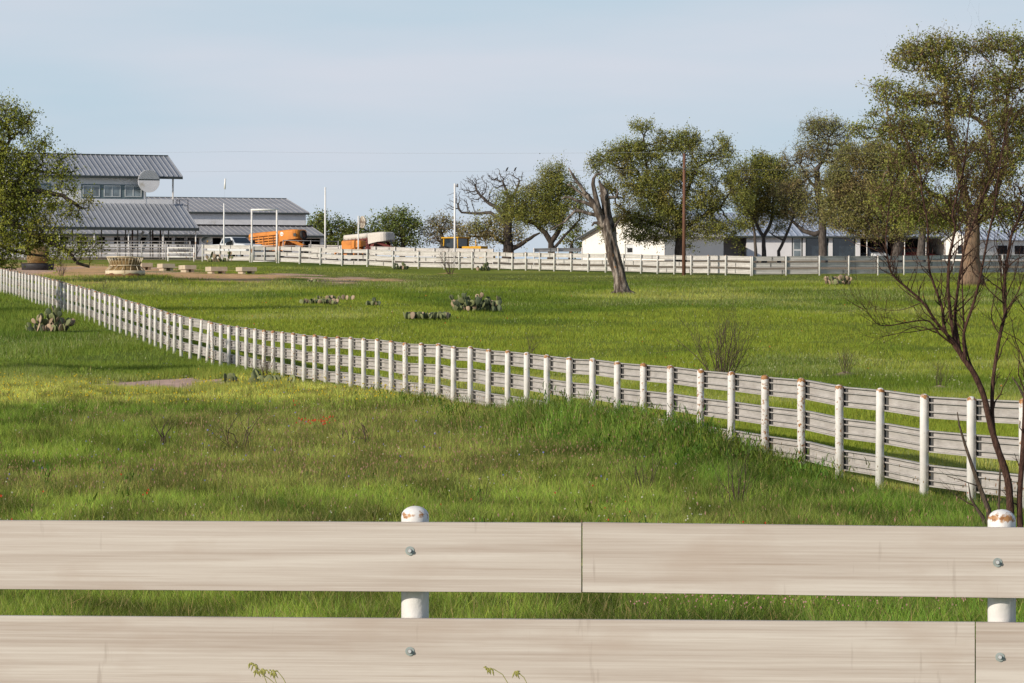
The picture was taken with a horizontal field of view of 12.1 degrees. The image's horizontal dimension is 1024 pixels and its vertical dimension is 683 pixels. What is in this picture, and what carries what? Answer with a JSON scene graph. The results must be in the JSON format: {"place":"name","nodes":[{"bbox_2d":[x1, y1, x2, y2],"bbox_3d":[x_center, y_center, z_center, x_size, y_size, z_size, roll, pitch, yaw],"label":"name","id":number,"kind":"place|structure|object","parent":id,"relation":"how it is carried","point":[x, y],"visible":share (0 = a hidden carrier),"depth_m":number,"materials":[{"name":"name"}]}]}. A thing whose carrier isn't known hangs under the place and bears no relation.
{"place":"outdoors","nodes":[
{"label":"outdoors","id":0,"kind":"place"},
{"bbox_2d":[248,662,526,682],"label":"seeding grass","id":1,"kind":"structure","parent":0,"point":[262,671],"depth_m":18.91,"materials":[{"name":"plant"}]},
{"bbox_2d":[0,361,1023,672],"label":"meadow grass","id":2,"kind":"structure","parent":0,"point":[118,433],"depth_m":60.28,"materials":[{"name":"plant"}]},
{"bbox_2d":[0,256,1023,682],"bbox_3d":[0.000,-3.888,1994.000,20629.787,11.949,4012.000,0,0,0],"label":"ground","id":3,"kind":"structure","parent":0,"point":[96,268],"depth_m":229.81,"materials":[{"name":"plant"}]},
{"bbox_2d":[21,257,53,269],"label":"black tub","id":4,"kind":"object","parent":3,"relation":"on","point":[37,266],"visible":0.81,"depth_m":327.03,"materials":[{"name":"rubber"}]},
{"bbox_2d":[27,245,48,262],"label":"hay bale","id":5,"kind":"object","parent":4,"relation":"in","point":[35,259],"visible":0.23,"depth_m":359.11},
{"bbox_2d":[25,306,75,331],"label":"prickly pear","id":6,"kind":"object","parent":3,"relation":"on","point":[54,321],"visible":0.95,"depth_m":188.10,"materials":[{"name":"plant"}]},
{"bbox_2d":[0,87,115,278],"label":"oak tree","id":7,"kind":"object","parent":3,"relation":"on","point":[12,190],"visible":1,"depth_m":282.64,"materials":[{"name":"green plant"}]},
{"bbox_2d":[52,256,72,275],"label":"bare shrub","id":8,"kind":"object","parent":3,"relation":"on","point":[60,267],"visible":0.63,"depth_m":297.29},
{"bbox_2d":[1,153,198,258],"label":"arena building","id":9,"kind":"structure","parent":3,"relation":"on","point":[126,204],"depth_m":414.71,"materials":[{"name":"grey metal"}]},
{"bbox_2d":[83,185,99,196],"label":"window","id":10,"kind":"structure","parent":9,"relation":"in","point":[96,191],"depth_m":414.19,"materials":[{"name":"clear glass"}]},
{"bbox_2d":[104,185,120,196],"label":"window","id":11,"kind":"structure","parent":9,"relation":"in","point":[109,190],"depth_m":414.90,"materials":[{"name":"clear glass"}]},
{"bbox_2d":[125,185,141,196],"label":"window","id":12,"kind":"structure","parent":9,"relation":"in","point":[130,190],"depth_m":415.71,"materials":[{"name":"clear glass"}]},
{"bbox_2d":[138,170,159,192],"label":"round sign","id":13,"kind":"object","parent":9,"relation":"attached to","point":[148,181],"visible":1,"depth_m":415.27,"materials":[{"name":"grey metal"}]},
{"bbox_2d":[9,241,190,260],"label":"corral fence","id":14,"kind":"object","parent":3,"relation":"on","point":[141,249],"visible":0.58,"depth_m":399.33,"materials":[{"name":"wood"}]},
{"bbox_2d":[49,240,189,259],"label":"corral fence","id":15,"kind":"object","parent":3,"relation":"on","point":[130,247],"visible":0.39,"depth_m":406.96,"materials":[{"name":"wood"}]},
{"bbox_2d":[43,240,196,258],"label":"corral fence","id":16,"kind":"object","parent":3,"relation":"on","point":[144,240],"visible":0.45,"depth_m":419.65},
{"bbox_2d":[105,256,144,276],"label":"hay feeder","id":17,"kind":"object","parent":3,"relation":"on","point":[130,272],"visible":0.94,"depth_m":294.60,"materials":[{"name":"beige paint"}]},
{"bbox_2d":[110,257,140,269],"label":"hay","id":18,"kind":"object","parent":17,"relation":"in","point":[122,260],"visible":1,"depth_m":294.77},
{"bbox_2d":[140,263,152,269],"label":"bench","id":19,"kind":"object","parent":3,"relation":"on","point":[146,266],"visible":0.65,"depth_m":327.05,"materials":[{"name":"beige concrete"}]},
{"bbox_2d":[0,197,323,256],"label":"barn","id":20,"kind":"structure","parent":3,"relation":"on","point":[291,214],"depth_m":453.87,"materials":[{"name":"metal"}]},
{"bbox_2d":[149,406,174,446],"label":"bare shrub","id":21,"kind":"object","parent":3,"relation":"on","point":[163,439],"visible":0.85,"depth_m":73.53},
{"bbox_2d":[157,264,174,270],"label":"bench","id":22,"kind":"object","parent":3,"relation":"on","point":[165,267],"visible":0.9,"depth_m":322.86,"materials":[{"name":"beige concrete"}]},
{"bbox_2d":[169,231,188,254],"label":"bare shrub","id":23,"kind":"object","parent":3,"relation":"on","point":[180,243],"visible":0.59,"depth_m":424.99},
{"bbox_2d":[167,247,194,260],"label":"pipe fence","id":24,"kind":"object","parent":3,"relation":"on","point":[193,252],"visible":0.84,"depth_m":389.16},
{"bbox_2d":[179,265,195,271],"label":"bench","id":25,"kind":"object","parent":3,"relation":"on","point":[187,268],"visible":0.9,"depth_m":317.86,"materials":[{"name":"beige concrete"}]},
{"bbox_2d":[177,215,217,254],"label":"bare shrub","id":26,"kind":"object","parent":3,"relation":"on","point":[192,243],"visible":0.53,"depth_m":427.71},
{"bbox_2d":[201,236,211,260],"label":"satellite dish","id":27,"kind":"object","parent":3,"relation":"on","point":[206,240],"visible":0.98,"depth_m":393.05,"materials":[{"name":"grey paint"}]},
{"bbox_2d":[205,267,226,273],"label":"bench","id":28,"kind":"object","parent":3,"relation":"on","point":[212,270],"visible":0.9,"depth_m":313.34,"materials":[{"name":"beige concrete"}]},
{"bbox_2d":[205,251,232,261],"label":"prickly pear","id":29,"kind":"object","parent":3,"relation":"on","point":[214,257],"visible":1,"depth_m":380.80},
{"bbox_2d":[223,179,225,255],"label":"pole","id":30,"kind":"object","parent":3,"relation":"on","point":[224,218],"visible":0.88,"depth_m":385.96,"materials":[{"name":"grey metal"}]},
{"bbox_2d":[202,244,250,261],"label":"fence","id":31,"kind":"object","parent":3,"relation":"on","point":[219,247],"visible":0.87,"depth_m":385.31,"materials":[{"name":"white paint"}]},
{"bbox_2d":[223,373,238,382],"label":"prickly pear","id":32,"kind":"object","parent":3,"relation":"on","point":[230,376],"visible":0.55,"depth_m":126.67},
{"bbox_2d":[207,237,262,256],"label":"pickup truck","id":33,"kind":"object","parent":3,"relation":"on","point":[240,240],"visible":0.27,"depth_m":401.16,"materials":[{"name":"white paint"}]},
{"bbox_2d":[210,387,272,446],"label":"bare shrub","id":34,"kind":"object","parent":3,"relation":"on","point":[228,432],"visible":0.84,"depth_m":74.44,"materials":[{"name":"plant"}]},
{"bbox_2d":[236,267,256,273],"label":"bench","id":35,"kind":"object","parent":3,"relation":"on","point":[243,270],"visible":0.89,"depth_m":315.62,"materials":[{"name":"beige concrete"}]},
{"bbox_2d":[245,328,279,376],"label":"bare shrub","id":36,"kind":"object","parent":3,"relation":"on","point":[260,363],"visible":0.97,"depth_m":125.94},
{"bbox_2d":[251,208,277,262],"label":"gate frame","id":37,"kind":"object","parent":3,"relation":"on","point":[252,210],"visible":0.76,"depth_m":381.43,"materials":[{"name":"metal"}]},
{"bbox_2d":[253,245,275,261],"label":"pipe gate","id":38,"kind":"structure","parent":37,"relation":"attached to","point":[264,248],"depth_m":381.53,"materials":[{"name":"metal"}]},
{"bbox_2d":[248,369,280,385],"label":"prickly pear","id":39,"kind":"object","parent":3,"relation":"on","point":[255,374],"visible":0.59,"depth_m":121.87,"materials":[{"name":"plant"}]},
{"bbox_2d":[249,229,306,257],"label":"stock trailer","id":40,"kind":"object","parent":3,"relation":"on","point":[292,234],"visible":0.48,"depth_m":403.89,"materials":[{"name":"orange paint"}]},
{"bbox_2d":[300,230,306,239],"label":"spare tyre","id":41,"kind":"object","parent":40,"relation":"hanging from","point":[303,234],"visible":1,"depth_m":403.07,"materials":[{"name":"black rubber"}]},
{"bbox_2d":[287,375,295,383],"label":"prickly pear","id":42,"kind":"object","parent":3,"relation":"on","point":[290,377],"visible":0.46,"depth_m":120.94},
{"bbox_2d":[283,240,338,258],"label":"pipe fence","id":43,"kind":"object","parent":3,"relation":"on","point":[310,244],"visible":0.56,"depth_m":402.62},
{"bbox_2d":[299,298,338,304],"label":"prickly pear","id":44,"kind":"object","parent":3,"relation":"on","point":[323,301],"visible":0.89,"depth_m":231.78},
{"bbox_2d":[324,187,325,259],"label":"pole","id":45,"kind":"object","parent":3,"relation":"on","point":[324,219],"visible":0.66,"depth_m":397.95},
{"bbox_2d":[306,205,357,244],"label":"distant tree","id":46,"kind":"object","parent":3,"relation":"on","point":[317,223],"visible":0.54,"depth_m":544.48,"materials":[{"name":"plant"}]},
{"bbox_2d":[317,295,354,299],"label":"prickly pear","id":47,"kind":"object","parent":3,"relation":"on","point":[352,297],"visible":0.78,"depth_m":243.28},
{"bbox_2d":[334,240,365,260],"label":"trailer","id":48,"kind":"object","parent":3,"relation":"on","point":[349,244],"visible":0.45,"depth_m":400.13,"materials":[{"name":"orange paint"}]},
{"bbox_2d":[338,408,367,442],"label":"bare shrub","id":49,"kind":"object","parent":3,"relation":"on","point":[361,423],"visible":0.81,"depth_m":76.99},
{"bbox_2d":[358,216,358,260],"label":"sign pole","id":50,"kind":"object","parent":3,"relation":"on","point":[358,235],"visible":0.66,"depth_m":391.95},
{"bbox_2d":[359,216,365,227],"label":"round board","id":51,"kind":"object","parent":50,"relation":"attached to","point":[362,221],"visible":1,"depth_m":391.73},
{"bbox_2d":[337,215,384,244],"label":"distant tree","id":52,"kind":"object","parent":3,"relation":"on","point":[355,230],"visible":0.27,"depth_m":544.50,"materials":[{"name":"plant"}]},
{"bbox_2d":[343,232,394,260],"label":"stock trailer","id":53,"kind":"object","parent":3,"relation":"on","point":[378,239],"visible":0.4,"depth_m":413.79,"materials":[{"name":"white paint"}]},
{"bbox_2d":[366,297,380,305],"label":"prickly pear","id":54,"kind":"object","parent":3,"relation":"on","point":[373,302],"visible":0.98,"depth_m":228.92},
{"bbox_2d":[366,203,429,256],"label":"distant tree","id":55,"kind":"object","parent":3,"relation":"on","point":[392,223],"visible":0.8,"depth_m":544.51,"materials":[{"name":"plant"}]},
{"bbox_2d":[393,262,408,269],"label":"prickly pear","id":56,"kind":"object","parent":3,"relation":"on","point":[403,267],"visible":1,"depth_m":359.95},
{"bbox_2d":[309,244,493,263],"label":"yard fence","id":57,"kind":"object","parent":3,"relation":"on","point":[421,249],"visible":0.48,"depth_m":409.58,"materials":[{"name":"wood"}]},
{"bbox_2d":[403,311,450,318],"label":"prickly pear","id":58,"kind":"object","parent":3,"relation":"on","point":[424,315],"visible":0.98,"depth_m":203.51,"materials":[{"name":"plant"}]},
{"bbox_2d":[413,208,470,246],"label":"distant tree","id":59,"kind":"object","parent":3,"relation":"on","point":[448,225],"visible":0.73,"depth_m":544.83,"materials":[{"name":"green plant"}]},
{"bbox_2d":[436,242,459,273],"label":"bare shrub","id":60,"kind":"object","parent":3,"relation":"on","point":[448,261],"visible":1,"depth_m":336.17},
{"bbox_2d":[454,183,457,263],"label":"pole","id":61,"kind":"object","parent":3,"relation":"on","point":[455,185],"visible":0.86,"depth_m":395.94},
{"bbox_2d":[439,237,494,262],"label":"yellow tractor","id":62,"kind":"object","parent":3,"relation":"on","point":[462,242],"visible":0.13,"depth_m":414.39,"materials":[{"name":"paint"}]},
{"bbox_2d":[449,292,501,311],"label":"prickly pear","id":63,"kind":"object","parent":3,"relation":"on","point":[463,302],"visible":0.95,"depth_m":216.75,"materials":[{"name":"plant"}]},
{"bbox_2d":[461,465,493,504],"bbox_3d":[-0.375,1.740,54.669,0.302,0.748,0.516,0,0,28],"label":"bare shrub","id":64,"kind":"object","parent":3,"relation":"on","point":[479,488],"visible":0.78,"depth_m":54.77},
{"bbox_2d":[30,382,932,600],"bbox_3d":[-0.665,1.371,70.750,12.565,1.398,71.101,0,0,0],"label":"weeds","id":65,"kind":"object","parent":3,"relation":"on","point":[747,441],"visible":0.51,"depth_m":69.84,"materials":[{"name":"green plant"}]},
{"bbox_2d":[476,262,490,270],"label":"prickly pear","id":66,"kind":"object","parent":3,"relation":"on","point":[484,267],"visible":1,"depth_m":354.88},
{"bbox_2d":[444,169,525,220],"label":"bare tree","id":67,"kind":"object","parent":3,"relation":"on","point":[483,197],"visible":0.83,"depth_m":469.89,"materials":[{"name":"grey plant"}]},
{"bbox_2d":[450,203,539,262],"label":"mesquite tree","id":68,"kind":"object","parent":3,"relation":"on","point":[508,239],"visible":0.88,"depth_m":424.72,"materials":[{"name":"plant"}]},
{"bbox_2d":[0,379,1017,592],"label":"seed head grass","id":69,"kind":"structure","parent":3,"relation":"on","point":[364,470],"depth_m":69.06,"materials":[{"name":"green plant"}]},
{"bbox_2d":[0,506,1023,682],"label":"fence","id":70,"kind":"object","parent":3,"relation":"on","point":[414,556],"visible":1,"depth_m":19.87,"materials":[{"name":"white paint"}]},
{"bbox_2d":[0,263,1023,497],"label":"pasture grass","id":71,"kind":"structure","parent":3,"relation":"on","point":[912,386],"depth_m":185.59,"materials":[{"name":"plant"}]},
{"bbox_2d":[0,268,1023,507],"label":"sloping fence","id":72,"kind":"object","parent":3,"relation":"on","point":[923,439],"visible":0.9,"depth_m":80.64,"materials":[{"name":"white paint"}]},
{"bbox_2d":[0,272,1023,619],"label":"wildflowers","id":73,"kind":"object","parent":3,"relation":"on","point":[674,596],"visible":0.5,"depth_m":102.13,"materials":[{"name":"green plant"}]},
{"bbox_2d":[278,246,751,275],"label":"fence","id":74,"kind":"object","parent":3,"relation":"on","point":[641,269],"visible":0.93,"depth_m":357.16,"materials":[{"name":"white paint"}]},
{"bbox_2d":[518,328,542,352],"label":"bare shrub","id":75,"kind":"object","parent":3,"relation":"on","point":[529,347],"visible":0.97,"depth_m":164.14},
{"bbox_2d":[489,151,592,263],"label":"mesquite tree","id":76,"kind":"object","parent":3,"relation":"on","point":[545,211],"visible":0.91,"depth_m":407.48,"materials":[{"name":"plant"}]},
{"bbox_2d":[533,248,582,264],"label":"yard fence","id":77,"kind":"object","parent":3,"relation":"on","point":[557,250],"visible":0.51,"depth_m":399.96,"materials":[{"name":"wood"}]},
{"bbox_2d":[556,221,588,258],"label":"distant tree","id":78,"kind":"object","parent":3,"relation":"on","point":[573,240],"visible":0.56,"depth_m":519.85,"materials":[{"name":"plant"}]},
{"bbox_2d":[551,168,636,293],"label":"dead tree","id":79,"kind":"object","parent":3,"relation":"on","point":[605,223],"visible":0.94,"depth_m":259.96,"materials":[{"name":"brown wood"}]},
{"bbox_2d":[608,432,664,495],"bbox_3d":[1.552,1.558,60.345,0.793,1.046,0.873,0,0,0],"label":"bare shrub","id":80,"kind":"object","parent":3,"relation":"on","point":[657,462],"visible":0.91,"depth_m":60.15,"materials":[{"name":"plant"}]},
{"bbox_2d":[575,214,725,260],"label":"gable house","id":81,"kind":"structure","parent":3,"relation":"on","point":[592,245],"depth_m":458.74,"materials":[{"name":"paint"}]},
{"bbox_2d":[626,244,632,259],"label":"door","id":82,"kind":"structure","parent":81,"relation":"in","point":[629,250],"depth_m":459.70,"materials":[{"name":"white wood"}]},
{"bbox_2d":[583,114,758,261],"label":"oak tree","id":83,"kind":"object","parent":3,"relation":"on","point":[661,204],"visible":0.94,"depth_m":414.38,"materials":[{"name":"green plant"}]},
{"bbox_2d":[682,152,685,275],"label":"utility pole","id":84,"kind":"object","parent":3,"relation":"on","point":[684,223],"visible":0.89,"depth_m":329.16,"materials":[{"name":"wood"}]},
{"bbox_2d":[153,152,742,152],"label":"power line","id":85,"kind":"object","parent":84,"relation":"attached to","point":[630,152],"visible":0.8,"depth_m":337.68,"materials":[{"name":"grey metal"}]},
{"bbox_2d":[207,169,1023,171],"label":"power line","id":86,"kind":"object","parent":84,"relation":"attached to","point":[579,170],"visible":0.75,"depth_m":336.49,"materials":[{"name":"grey metal"}]},
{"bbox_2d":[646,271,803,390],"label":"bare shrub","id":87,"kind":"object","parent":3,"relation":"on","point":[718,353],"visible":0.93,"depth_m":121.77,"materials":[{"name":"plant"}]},
{"bbox_2d":[712,430,760,502],"bbox_3d":[2.608,1.462,56.178,0.774,1.292,0.741,0,0,-15],"label":"bare shrub","id":88,"kind":"object","parent":3,"relation":"on","point":[738,493],"visible":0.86,"depth_m":56.13,"materials":[{"name":"plant"}]},
{"bbox_2d":[730,198,767,262],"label":"oak tree","id":89,"kind":"object","parent":3,"relation":"on","point":[753,228],"visible":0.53,"depth_m":427.89,"materials":[{"name":"green plant"}]},
{"bbox_2d":[720,146,809,262],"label":"oak tree","id":90,"kind":"object","parent":3,"relation":"on","point":[761,169],"visible":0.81,"depth_m":424.45,"materials":[{"name":"green plant"}]},
{"bbox_2d":[765,175,812,262],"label":"oak tree","id":91,"kind":"object","parent":3,"relation":"on","point":[782,227],"visible":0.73,"depth_m":421.88,"materials":[{"name":"green plant"}]},
{"bbox_2d":[651,212,945,259],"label":"long house","id":92,"kind":"structure","parent":3,"relation":"on","point":[797,241],"depth_m":465.48,"materials":[{"name":"paint"}]},
{"bbox_2d":[770,107,857,262],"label":"oak tree","id":93,"kind":"object","parent":3,"relation":"on","point":[817,124],"visible":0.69,"depth_m":417.73,"materials":[{"name":"green plant"}]},
{"bbox_2d":[824,272,851,284],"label":"prickly pear","id":94,"kind":"object","parent":3,"relation":"on","point":[834,280],"visible":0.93,"depth_m":287.89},
{"bbox_2d":[831,335,857,373],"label":"bare shrub","id":95,"kind":"object","parent":3,"relation":"on","point":[844,360],"visible":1,"depth_m":140.28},
{"bbox_2d":[807,135,921,261],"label":"oak tree","id":96,"kind":"object","parent":3,"relation":"on","point":[845,186],"visible":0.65,"depth_m":404.29,"materials":[{"name":"green plant"}]},
{"bbox_2d":[861,248,888,255],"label":"car","id":97,"kind":"object","parent":3,"relation":"on","point":[869,252],"visible":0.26,"depth_m":467.16,"materials":[{"name":"metal"}]},
{"bbox_2d":[752,254,1023,275],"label":"fence","id":98,"kind":"object","parent":3,"relation":"on","point":[903,264],"visible":0.72,"depth_m":328.99,"materials":[{"name":"white paint"}]},
{"bbox_2d":[804,12,1023,526],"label":"bare tree","id":99,"kind":"object","parent":3,"relation":"on","point":[955,342],"visible":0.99,"depth_m":45.98,"materials":[{"name":"brown plant"}]},
{"bbox_2d":[902,248,936,255],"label":"car","id":100,"kind":"object","parent":3,"relation":"on","point":[908,251],"visible":0.08,"depth_m":469.38,"materials":[{"name":"red paint"}]},
{"bbox_2d":[893,201,964,261],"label":"oak tree","id":101,"kind":"object","parent":3,"relation":"on","point":[922,241],"visible":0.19,"depth_m":397.72,"materials":[{"name":"green plant"}]},
{"bbox_2d":[840,19,1023,285],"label":"oak tree","id":102,"kind":"object","parent":3,"relation":"on","point":[909,51],"visible":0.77,"depth_m":286.32,"materials":[{"name":"green plant"}]},
{"bbox_2d":[929,348,957,385],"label":"bare shrub","id":103,"kind":"object","parent":3,"relation":"on","point":[937,371],"visible":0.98,"depth_m":123.75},
{"bbox_2d":[940,481,985,525],"bbox_3d":[4.486,1.728,47.919,0.497,0.744,0.053,0,0,5],"label":"dead stick","id":104,"kind":"object","parent":3,"relation":"on","point":[981,515],"visible":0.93,"depth_m":47.89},
{"bbox_2d":[942,412,990,524],"bbox_3d":[4.445,1.396,47.434,0.579,1.406,0.195,0,0,0],"label":"dead stick","id":105,"kind":"object","parent":3,"relation":"on","point":[982,493],"visible":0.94,"depth_m":47.48,"materials":[{"name":"wood"}]},
{"bbox_2d":[941,230,1023,260],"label":"white shed","id":106,"kind":"structure","parent":3,"relation":"on","point":[1016,243],"depth_m":454.22,"materials":[{"name":"paint"}]},
{"bbox_2d":[998,245,1006,253],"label":"window","id":107,"kind":"structure","parent":106,"relation":"in","point":[1005,247],"depth_m":454.01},
{"bbox_2d":[1015,246,1023,253],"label":"window","id":108,"kind":"structure","parent":106,"relation":"in","point":[1022,247],"depth_m":455.12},
{"bbox_2d":[997,465,1000,509],"bbox_3d":[4.901,1.581,48.700,0.055,1.039,0.036,0,0,0],"label":"dead stick","id":109,"kind":"object","parent":3,"relation":"on","point":[999,494],"visible":0.28,"depth_m":48.69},
{"bbox_2d":[1012,377,1022,396],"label":"dead stick","id":110,"kind":"object","parent":3,"relation":"on","point":[1020,390],"visible":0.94,"depth_m":48.29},
{"bbox_2d":[0,0,1023,258],"label":"sky","id":111,"kind":"structure","parent":0,"point":[390,100],"materials":[{"name":"blue"}]}
]}

